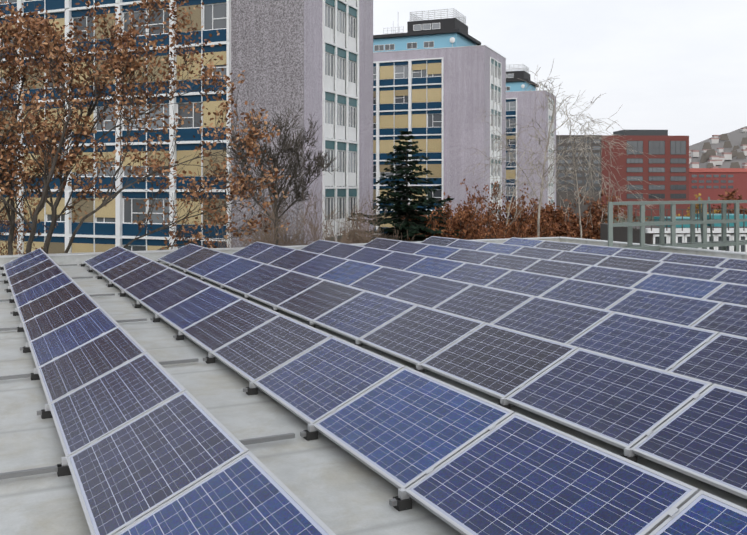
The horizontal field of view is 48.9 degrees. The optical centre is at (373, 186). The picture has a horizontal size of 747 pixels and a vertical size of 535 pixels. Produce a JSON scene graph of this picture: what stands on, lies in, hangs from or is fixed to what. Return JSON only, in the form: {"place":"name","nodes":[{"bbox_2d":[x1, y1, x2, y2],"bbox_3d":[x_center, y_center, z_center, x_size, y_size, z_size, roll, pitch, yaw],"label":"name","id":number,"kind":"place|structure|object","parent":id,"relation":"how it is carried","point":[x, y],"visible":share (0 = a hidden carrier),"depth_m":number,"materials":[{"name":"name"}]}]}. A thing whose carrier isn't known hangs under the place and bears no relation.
{"place":"outdoors","nodes":[
{"label":"outdoors","id":0,"kind":"place"},
{"bbox_2d":[0,155,57,254],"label":"shrub","id":1,"kind":"object","parent":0,"point":[15,231],"depth_m":35.23,"materials":[{"name":"plant"}]},
{"bbox_2d":[0,0,290,254],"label":"oak group","id":2,"kind":"object","parent":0,"point":[42,27],"depth_m":30.89},
{"bbox_2d":[0,237,746,534],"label":"roof","id":3,"kind":"structure","parent":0,"point":[336,489],"depth_m":6.99,"materials":[{"name":"grey concrete"}]},
{"bbox_2d":[0,238,724,526],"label":"panel mounting feet","id":4,"kind":"object","parent":3,"relation":"on","point":[402,501],"visible":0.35,"depth_m":7.87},
{"bbox_2d":[3,236,746,534],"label":"solar panel frames","id":5,"kind":"structure","parent":4,"relation":"on","point":[681,505],"depth_m":7.62,"materials":[{"name":"silver metal"}]},
{"bbox_2d":[4,236,746,534],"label":"solar panels","id":6,"kind":"object","parent":5,"relation":"in","point":[515,475],"visible":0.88,"depth_m":7.77,"materials":[{"name":"blue glass"}]},
{"bbox_2d":[608,197,746,251],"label":"metal railing","id":7,"kind":"object","parent":3,"relation":"on","point":[723,243],"visible":0.77,"depth_m":26.07,"materials":[{"name":"grey metal"}]},
{"bbox_2d":[462,181,557,238],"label":"shrub","id":8,"kind":"object","parent":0,"point":[528,234],"depth_m":67.36,"materials":[{"name":"brown plant"}]},
{"bbox_2d":[460,61,659,238],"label":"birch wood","id":9,"kind":"object","parent":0,"point":[542,177],"visible":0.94,"depth_m":66.73,"materials":[{"name":"grey plant"}]},
{"bbox_2d":[373,0,746,145],"label":"sky","id":10,"kind":"structure","parent":0,"point":[679,67],"materials":[{"name":"white"}]},
{"bbox_2d":[526,187,599,239],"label":"shrub","id":11,"kind":"object","parent":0,"point":[558,214],"depth_m":84.42,"materials":[{"name":"brown plant"}]},
{"bbox_2d":[564,216,684,224],"bbox_3d":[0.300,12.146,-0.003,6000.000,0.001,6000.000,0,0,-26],"label":"ground","id":12,"kind":"structure","parent":0,"point":[622,220],"depth_m":309.62,"materials":[{"name":"grey plant"}]},
{"bbox_2d":[0,0,372,254],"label":"building","id":13,"kind":"structure","parent":12,"relation":"on","point":[311,57],"depth_m":62.57,"materials":[{"name":"grey concrete"}]},
{"bbox_2d":[204,195,289,247],"bbox_3d":[-5.867,6.206,40.028,5.704,11.898,6.689,0,0,-26],"label":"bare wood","id":14,"kind":"object","parent":12,"relation":"on","point":[261,236],"visible":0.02,"depth_m":39.87,"materials":[{"name":"grey plant"}]},
{"bbox_2d":[201,104,339,244],"bbox_3d":[-5.852,0.195,45.896,7.060,9.500,5.104,0,0,-26],"label":"tree","id":15,"kind":"object","parent":12,"relation":"on","point":[298,145],"visible":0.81,"depth_m":45.92,"materials":[{"name":"grey plant"}]},
{"bbox_2d":[236,179,359,245],"bbox_3d":[-4.133,5.964,51.998,8.732,12.370,7.799,0,0,-26],"label":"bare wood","id":16,"kind":"object","parent":12,"relation":"on","point":[284,241],"visible":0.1,"depth_m":51.11,"materials":[{"name":"grey plant"}]},
{"bbox_2d":[293,182,362,244],"bbox_3d":[-2.736,5.947,44.722,6.455,12.414,7.064,0,0,-40],"label":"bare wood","id":17,"kind":"object","parent":12,"relation":"on","point":[314,229],"visible":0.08,"depth_m":45.76,"materials":[{"name":"grey plant"}]},
{"bbox_2d":[322,190,413,243],"bbox_3d":[-0.374,6.199,49.457,6.176,11.900,6.992,0,0,-26],"label":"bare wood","id":18,"kind":"object","parent":12,"relation":"on","point":[361,236],"visible":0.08,"depth_m":49.12,"materials":[{"name":"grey plant"}]},
{"bbox_2d":[347,130,460,241],"bbox_3d":[2.637,3.993,62.288,17.006,16.314,15.733,0,0,-26],"label":"spruce","id":19,"kind":"object","parent":12,"relation":"on","point":[411,229],"depth_m":61.48,"materials":[{"name":"green plant"}]},
{"bbox_2d":[393,192,462,239],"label":"shrub","id":20,"kind":"object","parent":12,"relation":"on","point":[434,215],"depth_m":78.22,"materials":[{"name":"brown plant"}]},
{"bbox_2d":[373,8,505,238],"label":"apartment building","id":21,"kind":"structure","parent":12,"relation":"on","point":[438,84],"depth_m":118.64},
{"bbox_2d":[423,178,526,239],"bbox_3d":[6.476,5.742,61.564,8.398,12.839,8.369,0,0,-26],"label":"shrub","id":22,"kind":"object","parent":12,"relation":"on","point":[480,233],"depth_m":59.21,"materials":[{"name":"brown plant"}]},
{"bbox_2d":[506,64,555,225],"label":"apartment building","id":23,"kind":"structure","parent":12,"relation":"on","point":[520,104],"depth_m":174.47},
{"bbox_2d":[564,189,653,239],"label":"shrub","id":24,"kind":"object","parent":12,"relation":"on","point":[595,215],"depth_m":81.13,"materials":[{"name":"brown plant"}]},
{"bbox_2d":[556,130,746,218],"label":"buildings","id":25,"kind":"structure","parent":12,"relation":"on","point":[670,173],"depth_m":333.86,"materials":[{"name":"red brick"}]},
{"bbox_2d":[676,192,719,216],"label":"shrub","id":26,"kind":"object","parent":12,"relation":"on","point":[697,207],"depth_m":88.48,"materials":[{"name":"yellow plant"}]},
{"bbox_2d":[600,209,746,252],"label":"low building","id":27,"kind":"structure","parent":0,"point":[652,234],"depth_m":40.52,"materials":[{"name":"white"}]},
{"bbox_2d":[689,126,746,167],"bbox_3d":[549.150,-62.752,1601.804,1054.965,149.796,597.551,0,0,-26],"label":"distant hill","id":28,"kind":"structure","parent":0,"point":[727,150],"depth_m":1614.40,"materials":[{"name":"grey"}]},
{"bbox_2d":[707,188,746,214],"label":"shrub","id":29,"kind":"object","parent":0,"point":[730,196],"depth_m":94.17,"materials":[{"name":"brown plant"}]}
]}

